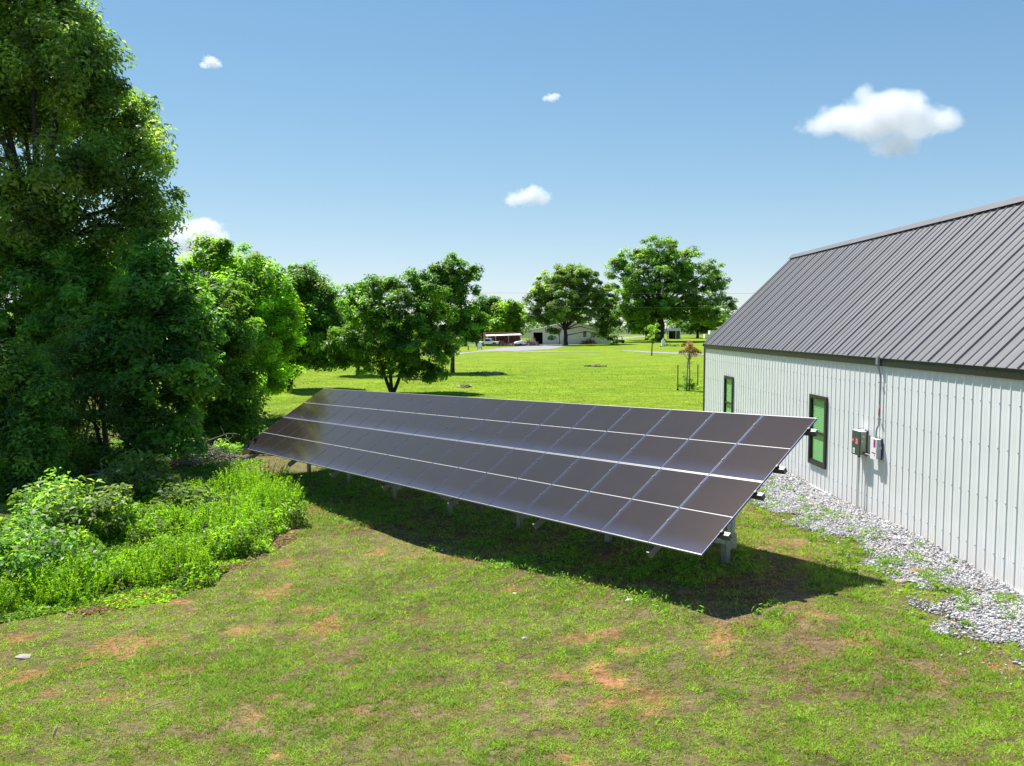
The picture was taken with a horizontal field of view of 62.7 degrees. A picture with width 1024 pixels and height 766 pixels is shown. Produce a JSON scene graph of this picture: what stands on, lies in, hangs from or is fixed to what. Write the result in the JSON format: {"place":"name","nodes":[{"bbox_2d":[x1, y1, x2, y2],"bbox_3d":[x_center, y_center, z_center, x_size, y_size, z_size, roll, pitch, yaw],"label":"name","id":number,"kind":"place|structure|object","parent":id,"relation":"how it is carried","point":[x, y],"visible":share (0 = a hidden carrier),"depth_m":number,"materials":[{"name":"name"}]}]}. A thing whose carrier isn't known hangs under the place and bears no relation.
{"place":"outdoors","nodes":[
{"label":"outdoors","id":0,"kind":"place"},
{"bbox_2d":[0,329,1023,765],"bbox_3d":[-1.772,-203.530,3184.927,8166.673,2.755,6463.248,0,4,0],"label":"ground","id":1,"kind":"structure","parent":0,"point":[578,355],"depth_m":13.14,"materials":[{"name":"green plant"}]},
{"bbox_2d":[0,572,27,612],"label":"weed","id":2,"kind":"object","parent":1,"relation":"on","point":[9,597],"visible":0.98,"depth_m":16.27,"materials":[{"name":"green plant"}]},
{"bbox_2d":[14,654,30,659],"bbox_3d":[-8.045,4.507,13.822,0.271,0.066,0.182,0,4,0],"label":"rock","id":3,"kind":"object","parent":1,"relation":"on","point":[23,656],"visible":1,"depth_m":13.78,"materials":[{"name":"white stone"}]},
{"bbox_2d":[0,509,55,573],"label":"shrub","id":4,"kind":"object","parent":1,"relation":"on","point":[27,523],"visible":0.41,"depth_m":19.41,"materials":[{"name":"green plant"}]},
{"bbox_2d":[0,338,80,500],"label":"young tree","id":5,"kind":"object","parent":1,"relation":"on","point":[22,451],"visible":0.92,"depth_m":26.45,"materials":[{"name":"green plant"}]},
{"bbox_2d":[6,467,82,522],"bbox_3d":[-12.665,3.189,22.898,2.221,1.660,2.719,0,4,0],"label":"shrub","id":6,"kind":"object","parent":1,"relation":"on","point":[19,502],"visible":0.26,"depth_m":22.64,"materials":[{"name":"green plant"}]},
{"bbox_2d":[0,523,113,598],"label":"shrub","id":7,"kind":"object","parent":1,"relation":"on","point":[22,563],"visible":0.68,"depth_m":17.78,"materials":[{"name":"green plant"}]},
{"bbox_2d":[0,221,141,445],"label":"tree","id":8,"kind":"object","parent":1,"relation":"on","point":[71,279],"visible":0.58,"depth_m":31.85,"materials":[{"name":"green plant"}]},
{"bbox_2d":[15,544,129,603],"bbox_3d":[-9.008,3.878,17.289,2.051,1.046,2.037,2,4,32],"label":"weed","id":9,"kind":"object","parent":1,"relation":"on","point":[37,586],"visible":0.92,"depth_m":17.04,"materials":[{"name":"green plant"}]},
{"bbox_2d":[3,475,142,537],"bbox_3d":[-11.297,3.372,21.686,3.212,1.971,3.113,4,5,43],"label":"shrub","id":10,"kind":"object","parent":1,"relation":"on","point":[104,508],"visible":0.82,"depth_m":21.46,"materials":[{"name":"green plant"}]},
{"bbox_2d":[41,437,120,484],"bbox_3d":[-14.887,2.835,28.467,3.263,1.970,2.983,0,4,0],"label":"shrub","id":11,"kind":"object","parent":1,"relation":"on","point":[75,445],"visible":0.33,"depth_m":28.60,"materials":[{"name":"green plant"}]},
{"bbox_2d":[41,419,120,464],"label":"shrub","id":12,"kind":"object","parent":1,"relation":"on","point":[90,438],"visible":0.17,"depth_m":31.19,"materials":[{"name":"green plant"}]},
{"bbox_2d":[76,412,92,472],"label":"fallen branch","id":13,"kind":"object","parent":1,"relation":"on","point":[88,424],"visible":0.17,"depth_m":30.66,"materials":[{"name":"brown wood"}]},
{"bbox_2d":[7,226,168,407],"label":"ash tree","id":14,"kind":"object","parent":1,"relation":"on","point":[91,291],"depth_m":48.69,"materials":[{"name":"green plant"}]},
{"bbox_2d":[31,313,157,473],"bbox_3d":[-15.083,0.570,29.902,5.063,6.109,3.650,0,4,0],"label":"cedar tree","id":15,"kind":"object","parent":1,"relation":"on","point":[81,339],"visible":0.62,"depth_m":29.50,"materials":[{"name":"green plant"}]},
{"bbox_2d":[0,0,193,401],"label":"oak tree","id":16,"kind":"object","parent":1,"relation":"on","point":[61,87],"visible":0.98,"depth_m":32.33,"materials":[{"name":"green plant"}]},
{"bbox_2d":[98,371,113,471],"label":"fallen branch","id":17,"kind":"object","parent":1,"relation":"on","point":[106,432],"visible":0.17,"depth_m":30.47,"materials":[{"name":"brown wood"}]},
{"bbox_2d":[66,468,148,482],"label":"fallen branch","id":18,"kind":"object","parent":1,"relation":"on","point":[98,473],"visible":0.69,"depth_m":25.52,"materials":[{"name":"brown wood"}]},
{"bbox_2d":[95,454,166,481],"bbox_3d":[-13.361,3.134,29.110,3.284,1.480,2.677,0,4,0],"label":"brush pile","id":19,"kind":"object","parent":1,"relation":"on","point":[152,472],"visible":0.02,"depth_m":29.14,"materials":[{"name":"brown wood"}]},
{"bbox_2d":[84,448,182,504],"bbox_3d":[-11.617,2.953,25.931,2.721,2.012,2.886,-1,4,-20],"label":"shrub","id":20,"kind":"object","parent":1,"relation":"on","point":[132,469],"visible":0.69,"depth_m":25.67,"materials":[{"name":"green plant"}]},
{"bbox_2d":[0,412,284,517],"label":"ground cover","id":21,"kind":"object","parent":1,"relation":"on","point":[199,467],"visible":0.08,"depth_m":31.37,"materials":[{"name":"green plant"}]},
{"bbox_2d":[0,454,305,617],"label":"leaf litter","id":22,"kind":"object","parent":1,"relation":"on","point":[275,542],"visible":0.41,"depth_m":17.79,"materials":[{"name":"brown plant"}]},
{"bbox_2d":[73,227,234,469],"bbox_3d":[-13.204,-1.115,30.645,5.849,9.302,4.488,0,4,0],"label":"tree","id":23,"kind":"object","parent":1,"relation":"on","point":[183,376],"visible":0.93,"depth_m":30.18,"materials":[{"name":"green plant"}]},
{"bbox_2d":[0,461,308,622],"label":"undergrowth","id":24,"kind":"object","parent":1,"relation":"on","point":[284,509],"visible":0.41,"depth_m":20.13,"materials":[{"name":"green plant"}]},
{"bbox_2d":[109,497,207,540],"bbox_3d":[-9.335,3.584,22.504,2.656,0.937,2.645,0,4,0],"label":"weed","id":25,"kind":"object","parent":1,"relation":"on","point":[169,516],"visible":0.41,"depth_m":22.05,"materials":[{"name":"green plant"}]},
{"bbox_2d":[116,527,220,585],"bbox_3d":[-7.552,3.736,18.512,2.164,1.133,2.158,-2,4,-23],"label":"weed","id":26,"kind":"object","parent":1,"relation":"on","point":[185,556],"visible":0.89,"depth_m":18.25,"materials":[{"name":"green plant"}]},
{"bbox_2d":[156,440,209,465],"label":"shrub","id":27,"kind":"object","parent":1,"relation":"on","point":[181,458],"visible":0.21,"depth_m":32.15,"materials":[{"name":"green plant"}]},
{"bbox_2d":[140,482,230,518],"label":"shrub","id":28,"kind":"object","parent":1,"relation":"on","point":[169,493],"visible":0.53,"depth_m":23.77,"materials":[{"name":"green plant"}]},
{"bbox_2d":[139,426,238,463],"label":"fallen branch","id":29,"kind":"object","parent":1,"relation":"on","point":[212,438],"visible":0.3,"depth_m":33.27,"materials":[{"name":"brown wood"}]},
{"bbox_2d":[156,440,238,469],"bbox_3d":[-12.117,2.852,32.461,4.185,1.455,3.088,0,4,0],"label":"brush pile","id":30,"kind":"object","parent":1,"relation":"on","point":[208,457],"visible":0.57,"depth_m":32.08,"materials":[{"name":"brown wood"}]},
{"bbox_2d":[227,455,243,459],"bbox_3d":[-10.754,2.921,32.762,0.810,0.238,0.240,2,4,27],"label":"log","id":31,"kind":"object","parent":30,"relation":"on","point":[234,456],"visible":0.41,"depth_m":32.68,"materials":[{"name":"wood"}]},
{"bbox_2d":[238,454,249,461],"bbox_3d":[-10.352,2.927,32.463,0.259,0.257,0.612,0,4,6],"label":"log","id":32,"kind":"object","parent":30,"relation":"on","point":[246,456],"visible":0.65,"depth_m":32.38,"materials":[{"name":"wood"}]},
{"bbox_2d":[243,449,251,454],"bbox_3d":[-10.553,2.689,33.550,0.297,0.296,0.713,0,4,-9],"label":"log","id":33,"kind":"object","parent":30,"relation":"on","point":[246,451],"visible":0.51,"depth_m":33.20,"materials":[{"name":"brown wood"}]},
{"bbox_2d":[173,477,231,502],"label":"weed","id":34,"kind":"object","parent":1,"relation":"on","point":[218,492],"visible":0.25,"depth_m":25.86,"materials":[{"name":"green plant"}]},
{"bbox_2d":[184,418,232,445],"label":"shrub","id":35,"kind":"object","parent":1,"relation":"on","point":[210,433],"visible":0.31,"depth_m":36.19,"materials":[{"name":"green plant"}]},
{"bbox_2d":[166,272,272,437],"bbox_3d":[-13.542,-1.023,38.026,5.212,7.927,4.692,3,5,39],"label":"tree","id":36,"kind":"object","parent":1,"relation":"on","point":[238,388],"visible":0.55,"depth_m":37.35,"materials":[{"name":"green plant"}]},
{"bbox_2d":[196,438,243,457],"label":"shrub","id":37,"kind":"object","parent":1,"relation":"on","point":[236,448],"visible":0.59,"depth_m":33.44,"materials":[{"name":"green plant"}]},
{"bbox_2d":[177,489,270,534],"bbox_3d":[-7.737,3.439,22.596,2.417,1.177,2.422,-2,4,-26],"label":"weed","id":38,"kind":"object","parent":1,"relation":"on","point":[212,523],"visible":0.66,"depth_m":22.31,"materials":[{"name":"green plant"}]},
{"bbox_2d":[186,521,266,559],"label":"weed","id":39,"kind":"object","parent":1,"relation":"on","point":[263,536],"visible":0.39,"depth_m":20.19,"materials":[{"name":"green plant"}]},
{"bbox_2d":[208,402,267,441],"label":"shrub","id":40,"kind":"object","parent":1,"relation":"on","point":[254,432],"visible":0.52,"depth_m":37.34,"materials":[{"name":"green plant"}]},
{"bbox_2d":[175,231,311,413],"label":"ash tree","id":41,"kind":"object","parent":1,"relation":"on","point":[279,338],"visible":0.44,"depth_m":44.91,"materials":[{"name":"green plant"}]},
{"bbox_2d":[212,458,296,493],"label":"weed","id":42,"kind":"object","parent":1,"relation":"on","point":[240,478],"visible":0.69,"depth_m":27.33,"materials":[{"name":"green plant"}]},
{"bbox_2d":[234,472,306,509],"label":"weed","id":43,"kind":"object","parent":1,"relation":"on","point":[276,495],"visible":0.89,"depth_m":25.05,"materials":[{"name":"green plant"}]},
{"bbox_2d":[279,260,348,389],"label":"pecan tree","id":44,"kind":"object","parent":1,"relation":"on","point":[321,309],"visible":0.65,"depth_m":61.72,"materials":[{"name":"green plant"}]},
{"bbox_2d":[0,358,702,513],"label":"field grass","id":45,"kind":"structure","parent":1,"relation":"on","point":[452,381],"depth_m":62.93,"materials":[{"name":"green plant"}]},
{"bbox_2d":[337,283,379,374],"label":"tree","id":46,"kind":"object","parent":1,"relation":"on","point":[351,294],"visible":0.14,"depth_m":76.96,"materials":[{"name":"green plant"}]},
{"bbox_2d":[13,309,735,349],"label":"distant woods","id":47,"kind":"object","parent":1,"relation":"on","point":[536,325],"visible":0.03,"depth_m":420.46,"materials":[{"name":"green plant"}]},
{"bbox_2d":[320,266,460,392],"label":"fruit tree","id":48,"kind":"object","parent":1,"relation":"on","point":[357,347],"visible":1,"depth_m":57.47,"materials":[{"name":"green plant"}]},
{"bbox_2d":[422,252,489,372],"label":"hickory tree","id":49,"kind":"object","parent":1,"relation":"on","point":[466,327],"visible":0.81,"depth_m":80.93,"materials":[{"name":"green plant"}]},
{"bbox_2d":[456,385,471,387],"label":"dirt mound","id":50,"kind":"object","parent":1,"relation":"on","point":[463,386],"visible":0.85,"depth_m":62.40,"materials":[{"name":"brown soil"}]},
{"bbox_2d":[461,342,483,346],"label":"pickup truck","id":51,"kind":"object","parent":1,"relation":"on","point":[474,343],"visible":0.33,"depth_m":197.81,"materials":[{"name":"white paint"}]},
{"bbox_2d":[470,293,502,338],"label":"tree","id":52,"kind":"object","parent":1,"relation":"on","point":[484,303],"visible":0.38,"depth_m":229.35,"materials":[{"name":"green plant"}]},
{"bbox_2d":[469,371,503,373],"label":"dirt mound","id":53,"kind":"object","parent":1,"relation":"on","point":[486,372],"visible":0.95,"depth_m":79.40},
{"bbox_2d":[480,338,499,345],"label":"pickup truck","id":54,"kind":"object","parent":1,"relation":"on","point":[488,341],"visible":0.62,"depth_m":202.93,"materials":[{"name":"white paint"}]},
{"bbox_2d":[487,340,508,345],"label":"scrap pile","id":55,"kind":"object","parent":1,"relation":"on","point":[501,343],"visible":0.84,"depth_m":202.54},
{"bbox_2d":[483,332,518,340],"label":"carport","id":56,"kind":"object","parent":1,"relation":"on","point":[484,335],"visible":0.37,"depth_m":210.28,"materials":[{"name":"white metal"}]},
{"bbox_2d":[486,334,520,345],"bbox_3d":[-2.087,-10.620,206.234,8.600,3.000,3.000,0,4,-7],"label":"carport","id":57,"kind":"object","parent":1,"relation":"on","point":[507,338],"visible":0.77,"depth_m":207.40,"materials":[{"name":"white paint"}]},
{"bbox_2d":[484,298,530,335],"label":"tree","id":58,"kind":"object","parent":1,"relation":"on","point":[507,317],"visible":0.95,"depth_m":225.23,"materials":[{"name":"green plant"}]},
{"bbox_2d":[513,341,525,345],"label":"car","id":59,"kind":"object","parent":1,"relation":"on","point":[519,343],"visible":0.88,"depth_m":202.18,"materials":[{"name":"silver metal"}]},
{"bbox_2d":[241,388,818,563],"bbox_3d":[-2.047,2.074,22.408,3.208,3.860,21.021,-3,5,-37],"label":"solar array","id":60,"kind":"object","parent":1,"relation":"on","point":[687,481],"visible":0.99,"depth_m":18.05,"materials":[{"name":"dark solar glass"},{"name":"aluminium"},{"name":"galvanised steel"}]},
{"bbox_2d":[522,337,544,345],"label":"brush pile","id":61,"kind":"object","parent":1,"relation":"on","point":[529,343],"visible":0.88,"depth_m":206.09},
{"bbox_2d":[529,322,608,344],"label":"white garage","id":62,"kind":"structure","parent":1,"relation":"on","point":[540,335],"depth_m":221.69,"materials":[{"name":"paint"}]},
{"bbox_2d":[522,262,623,344],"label":"oak tree","id":63,"kind":"object","parent":1,"relation":"on","point":[547,296],"visible":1,"depth_m":211.79,"materials":[{"name":"green plant"}]},
{"bbox_2d":[269,466,885,622],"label":"shade weeds","id":64,"kind":"object","parent":1,"relation":"on","point":[510,561],"visible":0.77,"depth_m":17.15,"materials":[{"name":"green plant"}]},
{"bbox_2d":[580,339,596,344],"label":"board heap","id":65,"kind":"object","parent":1,"relation":"on","point":[589,341],"visible":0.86,"depth_m":219.62,"materials":[{"name":"brown wood"}]},
{"bbox_2d":[584,364,606,366],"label":"dirt mound","id":66,"kind":"object","parent":1,"relation":"on","point":[593,365],"visible":0.95,"depth_m":94.68,"materials":[{"name":"brown soil"}]},
{"bbox_2d":[622,300,656,339],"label":"tree","id":67,"kind":"object","parent":1,"relation":"on","point":[635,329],"visible":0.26,"depth_m":242.80,"materials":[{"name":"green plant"}]},
{"bbox_2d":[645,323,660,355],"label":"sapling","id":68,"kind":"object","parent":1,"relation":"on","point":[652,340],"visible":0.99,"depth_m":132.84,"materials":[{"name":"green plant"}]},
{"bbox_2d":[660,338,665,346],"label":"utility box","id":69,"kind":"object","parent":1,"relation":"on","point":[663,342],"visible":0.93,"depth_m":189.48,"materials":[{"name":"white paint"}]},
{"bbox_2d":[622,350,703,354],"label":"lane","id":70,"kind":"structure","parent":1,"relation":"on","point":[660,352],"depth_m":149.60,"materials":[{"name":"grey gravel"}]},
{"bbox_2d":[603,234,738,340],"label":"oak tree","id":71,"kind":"object","parent":1,"relation":"on","point":[667,270],"visible":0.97,"depth_m":228.12,"materials":[{"name":"green plant"}]},
{"bbox_2d":[666,328,680,338],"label":"garden shed","id":72,"kind":"structure","parent":1,"relation":"on","point":[673,333],"depth_m":250.09,"materials":[{"name":"grey"}]},
{"bbox_2d":[675,589,691,595],"bbox_3d":[2.904,3.537,14.163,0.308,0.118,0.222,0,4,0],"label":"rock","id":73,"kind":"object","parent":1,"relation":"on","point":[680,592],"visible":0.98,"depth_m":14.10,"materials":[{"name":"grey stone"}]},
{"bbox_2d":[675,340,701,390],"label":"sapling","id":74,"kind":"object","parent":1,"relation":"on","point":[689,347],"visible":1,"depth_m":58.18,"materials":[{"name":"green plant"}]},
{"bbox_2d":[668,303,726,337],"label":"tree","id":75,"kind":"object","parent":1,"relation":"on","point":[687,326],"visible":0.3,"depth_m":259.62,"materials":[{"name":"green plant"}]},
{"bbox_2d":[703,331,714,337],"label":"camper trailer","id":76,"kind":"object","parent":1,"relation":"on","point":[709,334],"visible":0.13,"depth_m":238.51,"materials":[{"name":"white paint"}]},
{"bbox_2d":[703,195,1023,593],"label":"metal building","id":77,"kind":"structure","parent":1,"relation":"on","point":[930,312],"depth_m":19.08,"materials":[{"name":"metal"}]},
{"bbox_2d":[723,375,733,412],"bbox_3d":[8.196,0.695,31.620,0.165,1.900,1.200,0,4,0],"label":"window","id":78,"kind":"structure","parent":77,"relation":"in","point":[728,398],"depth_m":31.76,"materials":[{"name":"green glass"}]},
{"bbox_2d":[808,394,827,468],"bbox_3d":[8.271,1.283,22.591,0.165,1.900,1.200,0,4,0],"label":"window","id":79,"kind":"structure","parent":77,"relation":"in","point":[818,405],"depth_m":22.59,"materials":[{"name":"green glass"}]},
{"bbox_2d":[857,455,860,507],"bbox_3d":[8.173,2.404,19.816,0.058,1.485,0.058,0,4,0],"label":"conduit","id":80,"kind":"object","parent":77,"relation":"attached to","point":[858,481],"visible":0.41,"depth_m":19.79,"materials":[{"name":"silver metal"}]},
{"bbox_2d":[852,428,867,455],"bbox_3d":[8.145,1.385,19.684,0.196,0.605,0.470,0,4,0],"label":"solar inverter","id":81,"kind":"object","parent":77,"relation":"attached to","point":[859,443],"visible":1,"depth_m":19.51,"materials":[{"name":"grey"}]},
{"bbox_2d":[861,455,863,508],"bbox_3d":[8.195,2.415,19.647,0.017,1.485,0.017,0,4,0],"label":"cable","id":82,"kind":"object","parent":81,"relation":"hanging from","point":[862,482],"visible":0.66,"depth_m":19.63,"materials":[{"name":"white plastic"}]},
{"bbox_2d":[870,438,882,459],"bbox_3d":[8.175,1.478,18.869,0.148,0.475,0.340,0,4,0],"label":"disconnect switch","id":83,"kind":"object","parent":77,"relation":"attached to","point":[876,445],"visible":1,"depth_m":18.75,"materials":[{"name":"white metal"}]},
{"bbox_2d":[875,356,881,438],"bbox_3d":[8.201,0.328,18.814,0.098,1.842,0.150,0,4,0],"label":"conduit","id":84,"kind":"object","parent":77,"relation":"attached to","point":[878,364],"visible":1,"depth_m":18.77,"materials":[{"name":"metal"}]},
{"bbox_2d":[763,478,1023,641],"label":"gravel strip","id":85,"kind":"object","parent":1,"relation":"on","point":[946,581],"visible":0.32,"depth_m":14.16,"materials":[{"name":"grey gravel"}]},
{"bbox_2d":[743,476,1023,658],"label":"gravel weeds","id":86,"kind":"object","parent":85,"relation":"on","point":[888,562],"visible":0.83,"depth_m":15.21,"materials":[{"name":"green plant"}]},
{"bbox_2d":[747,471,1023,684],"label":"gravel stones","id":87,"kind":"object","parent":85,"relation":"on","point":[904,540],"visible":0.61,"depth_m":15.27,"materials":[{"name":"grey gravel"}]},
{"bbox_2d":[0,0,1023,328],"label":"sky","id":88,"kind":"structure","parent":0,"point":[518,139],"materials":[{"name":"blue"}]},
{"bbox_2d":[511,351,552,351],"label":"footpath","id":89,"kind":"structure","parent":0,"point":[531,351],"depth_m":155.00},
{"bbox_2d":[422,335,654,355],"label":"driveway","id":90,"kind":"structure","parent":0,"point":[522,348],"depth_m":178.37,"materials":[{"name":"grey gravel"}]},
{"bbox_2d":[386,292,753,293],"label":"overhead wire","id":91,"kind":"object","parent":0,"point":[715,293],"visible":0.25,"depth_m":119.65,"materials":[{"name":"grey"}]},
{"bbox_2d":[616,307,739,307],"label":"overhead wire","id":92,"kind":"object","parent":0,"point":[677,307],"visible":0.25,"depth_m":119.62,"materials":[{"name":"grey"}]}
]}

